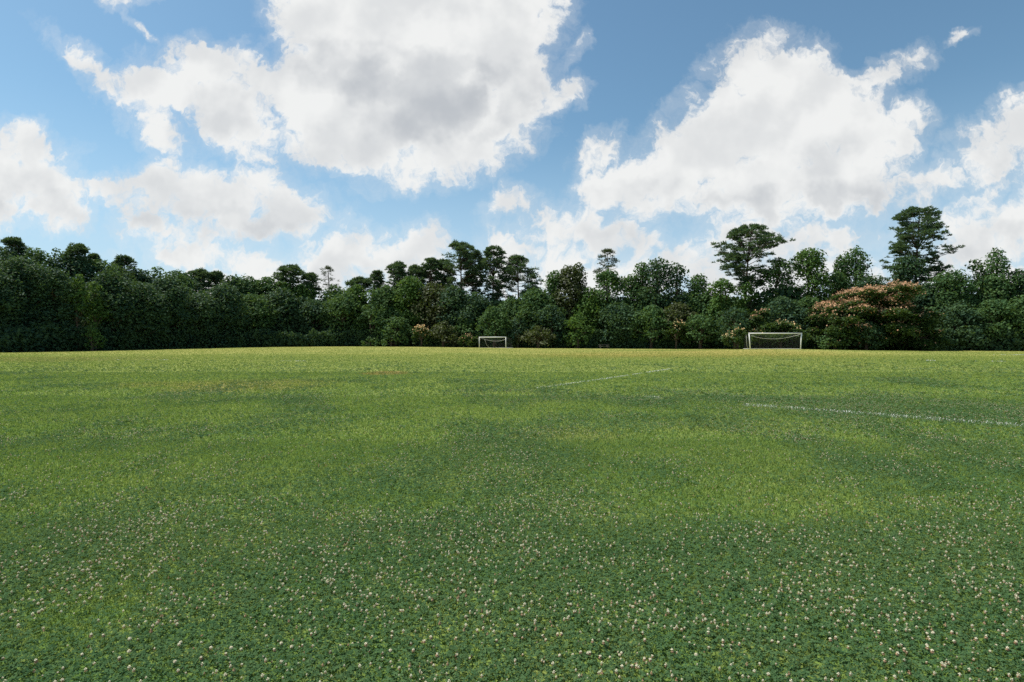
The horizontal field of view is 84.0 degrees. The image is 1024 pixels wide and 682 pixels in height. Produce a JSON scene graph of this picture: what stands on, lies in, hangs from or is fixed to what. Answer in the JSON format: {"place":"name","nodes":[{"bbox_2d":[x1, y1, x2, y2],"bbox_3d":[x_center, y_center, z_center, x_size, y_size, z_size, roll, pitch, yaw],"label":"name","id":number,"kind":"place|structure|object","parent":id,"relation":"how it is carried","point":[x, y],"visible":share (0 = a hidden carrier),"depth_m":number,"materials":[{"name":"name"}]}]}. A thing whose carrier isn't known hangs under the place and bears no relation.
{"place":"outdoors","nodes":[
{"label":"outdoors","id":0,"kind":"place"},
{"bbox_2d":[0,346,1023,681],"bbox_3d":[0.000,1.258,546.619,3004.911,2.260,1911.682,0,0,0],"label":"ground","id":1,"kind":"structure","parent":0,"point":[534,562],"depth_m":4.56,"materials":[{"name":"green plant"}]},
{"bbox_2d":[0,236,31,259],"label":"pine tree","id":2,"kind":"object","parent":1,"relation":"on","point":[17,243],"visible":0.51,"depth_m":96.50,"materials":[{"name":"green plant"}]},
{"bbox_2d":[0,266,33,329],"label":"broadleaf tree","id":3,"kind":"object","parent":1,"relation":"on","point":[7,285],"visible":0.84,"depth_m":81.04,"materials":[{"name":"green plant"}]},
{"bbox_2d":[0,253,64,351],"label":"broadleaf tree","id":4,"kind":"object","parent":1,"relation":"on","point":[19,266],"visible":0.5,"depth_m":84.22,"materials":[{"name":"green plant"}]},
{"bbox_2d":[19,247,53,349],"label":"broadleaf tree","id":5,"kind":"object","parent":1,"relation":"on","point":[37,255],"visible":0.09,"depth_m":96.31,"materials":[{"name":"green plant"}]},
{"bbox_2d":[13,267,92,349],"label":"broadleaf tree","id":6,"kind":"object","parent":1,"relation":"on","point":[59,277],"visible":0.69,"depth_m":86.19,"materials":[{"name":"green plant"}]},
{"bbox_2d":[53,253,98,326],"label":"broadleaf tree","id":7,"kind":"object","parent":1,"relation":"on","point":[86,269],"visible":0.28,"depth_m":97.96,"materials":[{"name":"green plant"}]},
{"bbox_2d":[61,243,90,276],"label":"pine tree","id":8,"kind":"object","parent":1,"relation":"on","point":[78,250],"visible":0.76,"depth_m":98.97,"materials":[{"name":"green plant"}]},
{"bbox_2d":[62,274,93,350],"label":"broadleaf tree","id":9,"kind":"object","parent":1,"relation":"on","point":[81,292],"visible":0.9,"depth_m":87.76,"materials":[{"name":"green plant"}]},
{"bbox_2d":[80,323,106,350],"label":"shrub","id":10,"kind":"object","parent":1,"relation":"on","point":[94,332],"visible":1,"depth_m":86.92,"materials":[{"name":"green plant"}]},
{"bbox_2d":[82,281,112,350],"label":"broadleaf tree","id":11,"kind":"object","parent":1,"relation":"on","point":[93,311],"visible":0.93,"depth_m":89.81,"materials":[{"name":"green plant"}]},
{"bbox_2d":[73,257,122,318],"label":"broadleaf tree","id":12,"kind":"object","parent":1,"relation":"on","point":[100,265],"visible":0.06,"depth_m":101.33,"materials":[{"name":"green plant"}]},
{"bbox_2d":[78,268,149,349],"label":"broadleaf tree","id":13,"kind":"object","parent":1,"relation":"on","point":[111,284],"visible":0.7,"depth_m":92.79,"materials":[{"name":"green plant"}]},
{"bbox_2d":[109,254,138,274],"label":"pine tree","id":14,"kind":"object","parent":1,"relation":"on","point":[123,260],"visible":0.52,"depth_m":109.69,"materials":[{"name":"green plant"}]},
{"bbox_2d":[105,281,175,346],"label":"broadleaf tree","id":15,"kind":"object","parent":1,"relation":"on","point":[148,294],"visible":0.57,"depth_m":96.95,"materials":[{"name":"green plant"}]},
{"bbox_2d":[124,266,159,284],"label":"broadleaf tree","id":16,"kind":"object","parent":1,"relation":"on","point":[140,275],"visible":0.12,"depth_m":110.11,"materials":[{"name":"green plant"}]},
{"bbox_2d":[137,275,197,348],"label":"broadleaf tree","id":17,"kind":"object","parent":1,"relation":"on","point":[176,292],"visible":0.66,"depth_m":101.84,"materials":[{"name":"green plant"}]},
{"bbox_2d":[155,269,196,313],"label":"broadleaf tree","id":18,"kind":"object","parent":1,"relation":"on","point":[181,277],"visible":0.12,"depth_m":116.43,"materials":[{"name":"green plant"}]},
{"bbox_2d":[184,267,215,292],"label":"pine tree","id":19,"kind":"object","parent":1,"relation":"on","point":[203,273],"visible":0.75,"depth_m":124.97,"materials":[{"name":"green plant"}]},
{"bbox_2d":[177,292,224,347],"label":"broadleaf tree","id":20,"kind":"object","parent":1,"relation":"on","point":[201,304],"visible":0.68,"depth_m":106.75,"materials":[{"name":"green plant"}]},
{"bbox_2d":[198,282,252,342],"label":"broadleaf tree","id":21,"kind":"object","parent":1,"relation":"on","point":[221,294],"visible":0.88,"depth_m":111.78,"materials":[{"name":"green plant"}]},
{"bbox_2d":[235,273,259,296],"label":"broadleaf tree","id":22,"kind":"object","parent":1,"relation":"on","point":[247,281],"visible":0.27,"depth_m":126.30,"materials":[{"name":"green plant"}]},
{"bbox_2d":[233,292,278,345],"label":"broadleaf tree","id":23,"kind":"object","parent":1,"relation":"on","point":[259,313],"visible":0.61,"depth_m":117.69,"materials":[{"name":"green plant"}]},
{"bbox_2d":[247,276,276,328],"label":"broadleaf tree","id":24,"kind":"object","parent":1,"relation":"on","point":[268,285],"visible":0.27,"depth_m":126.78,"materials":[{"name":"green plant"}]},
{"bbox_2d":[260,287,308,337],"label":"broadleaf tree","id":25,"kind":"object","parent":1,"relation":"on","point":[284,297],"visible":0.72,"depth_m":121.78,"materials":[{"name":"green plant"}]},
{"bbox_2d":[271,263,305,287],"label":"pine tree","id":26,"kind":"object","parent":1,"relation":"on","point":[291,272],"visible":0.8,"depth_m":129.22,"materials":[{"name":"green plant"}]},
{"bbox_2d":[285,282,319,331],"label":"broadleaf tree","id":27,"kind":"object","parent":1,"relation":"on","point":[300,290],"visible":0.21,"depth_m":128.73,"materials":[{"name":"green plant"}]},
{"bbox_2d":[296,272,322,299],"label":"pine tree","id":28,"kind":"object","parent":1,"relation":"on","point":[311,278],"visible":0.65,"depth_m":131.18,"materials":[{"name":"green plant"}]},
{"bbox_2d":[286,299,337,338],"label":"broadleaf tree","id":29,"kind":"object","parent":1,"relation":"on","point":[312,308],"visible":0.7,"depth_m":123.42,"materials":[{"name":"green plant"}]},
{"bbox_2d":[318,284,343,346],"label":"broadleaf tree","id":30,"kind":"object","parent":1,"relation":"on","point":[329,293],"visible":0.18,"depth_m":129.96,"materials":[{"name":"green plant"}]},
{"bbox_2d":[318,291,366,340],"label":"broadleaf tree","id":31,"kind":"object","parent":1,"relation":"on","point":[341,304],"visible":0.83,"depth_m":124.18,"materials":[{"name":"green plant"}]},
{"bbox_2d":[338,283,370,330],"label":"broadleaf tree","id":32,"kind":"object","parent":1,"relation":"on","point":[355,290],"visible":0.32,"depth_m":128.76,"materials":[{"name":"green plant"}]},
{"bbox_2d":[351,304,390,342],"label":"broadleaf tree","id":33,"kind":"object","parent":1,"relation":"on","point":[370,312],"visible":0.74,"depth_m":123.20,"materials":[{"name":"green plant"}]},
{"bbox_2d":[367,270,384,296],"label":"pine tree","id":34,"kind":"object","parent":1,"relation":"on","point":[376,275],"visible":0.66,"depth_m":132.30,"materials":[{"name":"green plant"}]},
{"bbox_2d":[364,284,404,341],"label":"broadleaf tree","id":35,"kind":"object","parent":1,"relation":"on","point":[382,297],"visible":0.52,"depth_m":125.54,"materials":[{"name":"green plant"}]},
{"bbox_2d":[374,316,414,346],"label":"broadleaf tree","id":36,"kind":"object","parent":1,"relation":"on","point":[386,329],"visible":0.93,"depth_m":121.02,"materials":[{"name":"green plant"}]},
{"bbox_2d":[384,260,408,295],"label":"pine tree","id":37,"kind":"object","parent":1,"relation":"on","point":[397,272],"visible":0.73,"depth_m":130.70,"materials":[{"name":"green plant"}]},
{"bbox_2d":[391,276,425,332],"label":"broadleaf tree","id":38,"kind":"object","parent":1,"relation":"on","point":[409,288],"visible":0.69,"depth_m":125.31,"materials":[{"name":"green plant"}]},
{"bbox_2d":[407,281,454,330],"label":"broadleaf tree","id":39,"kind":"object","parent":1,"relation":"on","point":[426,305],"visible":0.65,"depth_m":124.44,"materials":[{"name":"green plant"}]},
{"bbox_2d":[417,257,444,289],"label":"pine tree","id":40,"kind":"object","parent":1,"relation":"on","point":[430,267],"visible":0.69,"depth_m":132.17,"materials":[{"name":"green plant"}]},
{"bbox_2d":[425,320,458,346],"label":"shrub","id":41,"kind":"object","parent":1,"relation":"on","point":[441,328],"visible":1,"depth_m":118.15,"materials":[{"name":"green plant"}]},
{"bbox_2d":[432,284,472,329],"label":"broadleaf tree","id":42,"kind":"object","parent":1,"relation":"on","point":[455,297],"visible":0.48,"depth_m":123.23,"materials":[{"name":"green plant"}]},
{"bbox_2d":[441,240,477,290],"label":"pine tree","id":43,"kind":"object","parent":1,"relation":"on","point":[464,255],"visible":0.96,"depth_m":128.92,"materials":[{"name":"green plant"}]},
{"bbox_2d":[451,318,480,345],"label":"broadleaf tree","id":44,"kind":"object","parent":1,"relation":"on","point":[465,328],"visible":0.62,"depth_m":119.61,"materials":[{"name":"green plant"}]},
{"bbox_2d":[462,249,484,296],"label":"pine tree","id":45,"kind":"object","parent":1,"relation":"on","point":[478,254],"visible":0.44,"depth_m":132.24,"materials":[{"name":"green plant"}]},
{"bbox_2d":[453,291,494,334],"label":"broadleaf tree","id":46,"kind":"object","parent":1,"relation":"on","point":[476,307],"visible":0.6,"depth_m":121.78,"materials":[{"name":"green plant"}]},
{"bbox_2d":[475,305,511,347],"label":"broadleaf tree","id":47,"kind":"object","parent":1,"relation":"on","point":[496,318],"visible":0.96,"depth_m":115.96,"materials":[{"name":"green plant"}]},
{"bbox_2d":[475,244,514,299],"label":"pine tree","id":48,"kind":"object","parent":1,"relation":"on","point":[486,264],"visible":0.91,"depth_m":128.67,"materials":[{"name":"green plant"}]},
{"bbox_2d":[0,355,1023,681],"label":"clover","id":49,"kind":"object","parent":1,"relation":"on","point":[686,567],"depth_m":4.23,"materials":[{"name":"green plant"}]},
{"bbox_2d":[0,365,1023,681],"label":"clover blossoms","id":50,"kind":"object","parent":49,"relation":"on","point":[526,541],"visible":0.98,"depth_m":4.26,"materials":[{"name":"white plant"}]},
{"bbox_2d":[0,321,1023,351],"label":"undergrowth","id":51,"kind":"object","parent":1,"relation":"on","point":[17,339],"visible":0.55,"depth_m":103.66,"materials":[{"name":"green plant"}]},
{"bbox_2d":[497,297,531,331],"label":"broadleaf tree","id":52,"kind":"object","parent":1,"relation":"on","point":[509,309],"visible":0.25,"depth_m":122.61,"materials":[{"name":"green plant"}]},
{"bbox_2d":[10,279,1023,351],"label":"deep wood","id":53,"kind":"object","parent":1,"relation":"on","point":[495,302],"visible":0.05,"depth_m":109.54,"materials":[{"name":"green plant"}]},
{"bbox_2d":[502,317,531,347],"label":"broadleaf tree","id":54,"kind":"object","parent":1,"relation":"on","point":[518,327],"visible":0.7,"depth_m":116.47,"materials":[{"name":"green plant"}]},
{"bbox_2d":[497,253,543,299],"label":"pine tree","id":55,"kind":"object","parent":1,"relation":"on","point":[514,263],"visible":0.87,"depth_m":127.86,"materials":[{"name":"green plant"}]},
{"bbox_2d":[512,287,558,333],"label":"broadleaf tree","id":56,"kind":"object","parent":1,"relation":"on","point":[535,299],"visible":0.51,"depth_m":119.11,"materials":[{"name":"green plant"}]},
{"bbox_2d":[520,325,556,347],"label":"shrub","id":57,"kind":"object","parent":1,"relation":"on","point":[538,330],"visible":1,"depth_m":113.23,"materials":[{"name":"green plant"}]},
{"bbox_2d":[531,304,568,347],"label":"broadleaf tree","id":58,"kind":"object","parent":1,"relation":"on","point":[551,315],"visible":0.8,"depth_m":115.67,"materials":[{"name":"green plant"}]},
{"bbox_2d":[543,270,568,333],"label":"broadleaf tree","id":59,"kind":"object","parent":1,"relation":"on","point":[551,287],"visible":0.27,"depth_m":121.01,"materials":[{"name":"green plant"}]},
{"bbox_2d":[551,265,586,332],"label":"broadleaf tree","id":60,"kind":"object","parent":1,"relation":"on","point":[567,284],"visible":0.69,"depth_m":119.46,"materials":[{"name":"green plant"}]},
{"bbox_2d":[561,312,596,347],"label":"broadleaf tree","id":61,"kind":"object","parent":1,"relation":"on","point":[577,323],"visible":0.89,"depth_m":113.68,"materials":[{"name":"green plant"}]},
{"bbox_2d":[569,286,608,340],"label":"broadleaf tree","id":62,"kind":"object","parent":1,"relation":"on","point":[588,307],"visible":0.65,"depth_m":117.44,"materials":[{"name":"green plant"}]},
{"bbox_2d":[588,268,626,346],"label":"broadleaf tree","id":63,"kind":"object","parent":1,"relation":"on","point":[606,296],"visible":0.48,"depth_m":118.61,"materials":[{"name":"green plant"}]},
{"bbox_2d":[592,248,622,292],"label":"pine tree","id":64,"kind":"object","parent":1,"relation":"on","point":[606,251],"visible":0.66,"depth_m":123.64,"materials":[{"name":"green plant"}]},
{"bbox_2d":[595,301,641,345],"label":"broadleaf tree","id":65,"kind":"object","parent":1,"relation":"on","point":[618,314],"visible":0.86,"depth_m":113.09,"materials":[{"name":"green plant"}]},
{"bbox_2d":[614,274,645,331],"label":"broadleaf tree","id":66,"kind":"object","parent":1,"relation":"on","point":[629,280],"visible":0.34,"depth_m":118.08,"materials":[{"name":"green plant"}]},
{"bbox_2d":[629,261,660,330],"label":"broadleaf tree","id":67,"kind":"object","parent":1,"relation":"on","point":[641,273],"visible":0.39,"depth_m":117.10,"materials":[{"name":"green plant"}]},
{"bbox_2d":[623,304,672,348],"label":"broadleaf tree","id":68,"kind":"object","parent":1,"relation":"on","point":[652,314],"visible":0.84,"depth_m":110.60,"materials":[{"name":"green plant"}]},
{"bbox_2d":[635,256,682,344],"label":"broadleaf tree","id":69,"kind":"object","parent":1,"relation":"on","point":[657,281],"visible":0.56,"depth_m":115.66,"materials":[{"name":"green plant"}]},
{"bbox_2d":[662,318,686,348],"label":"flowering tree","id":70,"kind":"object","parent":1,"relation":"on","point":[675,329],"visible":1,"depth_m":106.56,"materials":[{"name":"green plant"}]},
{"bbox_2d":[658,262,692,326],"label":"broadleaf tree","id":71,"kind":"object","parent":1,"relation":"on","point":[678,279],"visible":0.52,"depth_m":115.27,"materials":[{"name":"green plant"}]},
{"bbox_2d":[658,301,702,348],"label":"broadleaf tree","id":72,"kind":"object","parent":1,"relation":"on","point":[674,312],"visible":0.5,"depth_m":109.74,"materials":[{"name":"green plant"}]},
{"bbox_2d":[682,273,714,333],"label":"broadleaf tree","id":73,"kind":"object","parent":1,"relation":"on","point":[696,285],"visible":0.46,"depth_m":113.08,"materials":[{"name":"green plant"}]},
{"bbox_2d":[678,313,720,348],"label":"broadleaf tree","id":74,"kind":"object","parent":1,"relation":"on","point":[706,324],"visible":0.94,"depth_m":106.33,"materials":[{"name":"green plant"}]},
{"bbox_2d":[693,287,726,347],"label":"broadleaf tree","id":75,"kind":"object","parent":1,"relation":"on","point":[706,297],"visible":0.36,"depth_m":111.16,"materials":[{"name":"green plant"}]},
{"bbox_2d":[706,278,737,333],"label":"broadleaf tree","id":76,"kind":"object","parent":1,"relation":"on","point":[721,298],"visible":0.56,"depth_m":108.45,"materials":[{"name":"green plant"}]},
{"bbox_2d":[715,306,755,348],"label":"broadleaf tree","id":77,"kind":"object","parent":1,"relation":"on","point":[743,313],"visible":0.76,"depth_m":102.72,"materials":[{"name":"green plant"}]},
{"bbox_2d":[719,327,751,348],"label":"flowering tree","id":78,"kind":"object","parent":1,"relation":"on","point":[729,336],"visible":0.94,"depth_m":92.73,"materials":[{"name":"green plant"}]},
{"bbox_2d":[731,281,760,330],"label":"broadleaf tree","id":79,"kind":"object","parent":1,"relation":"on","point":[743,301],"visible":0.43,"depth_m":108.31,"materials":[{"name":"green plant"}]},
{"bbox_2d":[710,223,795,299],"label":"pine tree","id":80,"kind":"object","parent":1,"relation":"on","point":[736,257],"visible":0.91,"depth_m":110.27,"materials":[{"name":"green plant"}]},
{"bbox_2d":[740,308,773,347],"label":"flowering tree","id":81,"kind":"object","parent":1,"relation":"on","point":[760,315],"visible":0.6,"depth_m":100.61,"materials":[{"name":"green plant"}]},
{"bbox_2d":[758,257,800,346],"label":"broadleaf tree","id":82,"kind":"object","parent":1,"relation":"on","point":[773,273],"visible":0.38,"depth_m":108.20,"materials":[{"name":"green plant"}]},
{"bbox_2d":[747,318,817,347],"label":"flowering tree","id":83,"kind":"object","parent":1,"relation":"on","point":[779,326],"visible":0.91,"depth_m":93.87,"materials":[{"name":"green plant"}]},
{"bbox_2d":[759,295,811,346],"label":"broadleaf tree","id":84,"kind":"object","parent":1,"relation":"on","point":[783,308],"visible":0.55,"depth_m":100.60,"materials":[{"name":"green plant"}]},
{"bbox_2d":[792,295,821,344],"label":"broadleaf tree","id":85,"kind":"object","parent":1,"relation":"on","point":[812,301],"visible":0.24,"depth_m":102.01,"materials":[{"name":"green plant"}]},
{"bbox_2d":[785,247,835,325],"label":"broadleaf tree","id":86,"kind":"object","parent":1,"relation":"on","point":[812,279],"visible":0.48,"depth_m":105.66,"materials":[{"name":"green plant"}]},
{"bbox_2d":[814,325,853,349],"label":"shrub","id":87,"kind":"object","parent":1,"relation":"on","point":[843,334],"visible":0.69,"depth_m":92.92,"materials":[{"name":"green plant"}]},
{"bbox_2d":[816,270,854,300],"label":"broadleaf tree","id":88,"kind":"object","parent":1,"relation":"on","point":[838,284],"visible":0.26,"depth_m":105.97,"materials":[{"name":"green plant"}]},
{"bbox_2d":[839,245,872,349],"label":"broadleaf tree","id":89,"kind":"object","parent":1,"relation":"on","point":[856,270],"visible":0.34,"depth_m":108.93,"materials":[{"name":"green plant"}]},
{"bbox_2d":[848,321,888,349],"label":"shrub","id":90,"kind":"object","parent":1,"relation":"on","point":[875,331],"visible":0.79,"depth_m":91.67,"materials":[{"name":"green plant"}]},
{"bbox_2d":[852,273,887,288],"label":"broadleaf tree","id":91,"kind":"object","parent":1,"relation":"on","point":[871,280],"visible":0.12,"depth_m":103.89,"materials":[{"name":"green plant"}]},
{"bbox_2d":[802,278,947,350],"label":"flowering tree","id":92,"kind":"object","parent":1,"relation":"on","point":[888,308],"visible":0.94,"depth_m":92.85,"materials":[{"name":"green plant"}]},
{"bbox_2d":[884,254,931,309],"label":"broadleaf tree","id":93,"kind":"object","parent":1,"relation":"on","point":[902,267],"visible":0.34,"depth_m":106.85,"materials":[{"name":"green plant"}]},
{"bbox_2d":[879,205,964,282],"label":"pine tree","id":94,"kind":"object","parent":1,"relation":"on","point":[929,226],"visible":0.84,"depth_m":108.24,"materials":[{"name":"green plant"}]},
{"bbox_2d":[889,313,957,350],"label":"flowering tree","id":95,"kind":"object","parent":1,"relation":"on","point":[928,330],"visible":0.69,"depth_m":91.48,"materials":[{"name":"green plant"}]},
{"bbox_2d":[912,283,943,312],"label":"broadleaf tree","id":96,"kind":"object","parent":1,"relation":"on","point":[924,302],"visible":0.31,"depth_m":102.66,"materials":[{"name":"green plant"}]},
{"bbox_2d":[924,265,988,328],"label":"broadleaf tree","id":97,"kind":"object","parent":1,"relation":"on","point":[947,285],"visible":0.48,"depth_m":100.65,"materials":[{"name":"green plant"}]},
{"bbox_2d":[932,300,990,350],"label":"broadleaf tree","id":98,"kind":"object","parent":1,"relation":"on","point":[957,310],"visible":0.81,"depth_m":95.92,"materials":[{"name":"green plant"}]},
{"bbox_2d":[966,274,1018,323],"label":"broadleaf tree","id":99,"kind":"object","parent":1,"relation":"on","point":[1003,286],"visible":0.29,"depth_m":100.61,"materials":[{"name":"green plant"}]},
{"bbox_2d":[966,298,1023,347],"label":"broadleaf tree","id":100,"kind":"object","parent":1,"relation":"on","point":[991,310],"visible":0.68,"depth_m":95.42,"materials":[{"name":"green plant"}]},
{"bbox_2d":[974,247,1021,314],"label":"broadleaf tree","id":101,"kind":"object","parent":1,"relation":"on","point":[1002,259],"visible":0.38,"depth_m":102.19,"materials":[{"name":"green plant"}]},
{"bbox_2d":[995,295,1023,347],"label":"broadleaf tree","id":102,"kind":"object","parent":1,"relation":"on","point":[1020,304],"visible":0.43,"depth_m":95.40,"materials":[{"name":"green plant"}]},
{"bbox_2d":[1005,268,1023,302],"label":"broadleaf tree","id":103,"kind":"object","parent":1,"relation":"on","point":[1021,282],"visible":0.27,"depth_m":100.76,"materials":[{"name":"green plant"}]},
{"bbox_2d":[0,0,1023,302],"label":"sky","id":104,"kind":"structure","parent":0,"point":[356,138],"materials":[{"name":"blue"}]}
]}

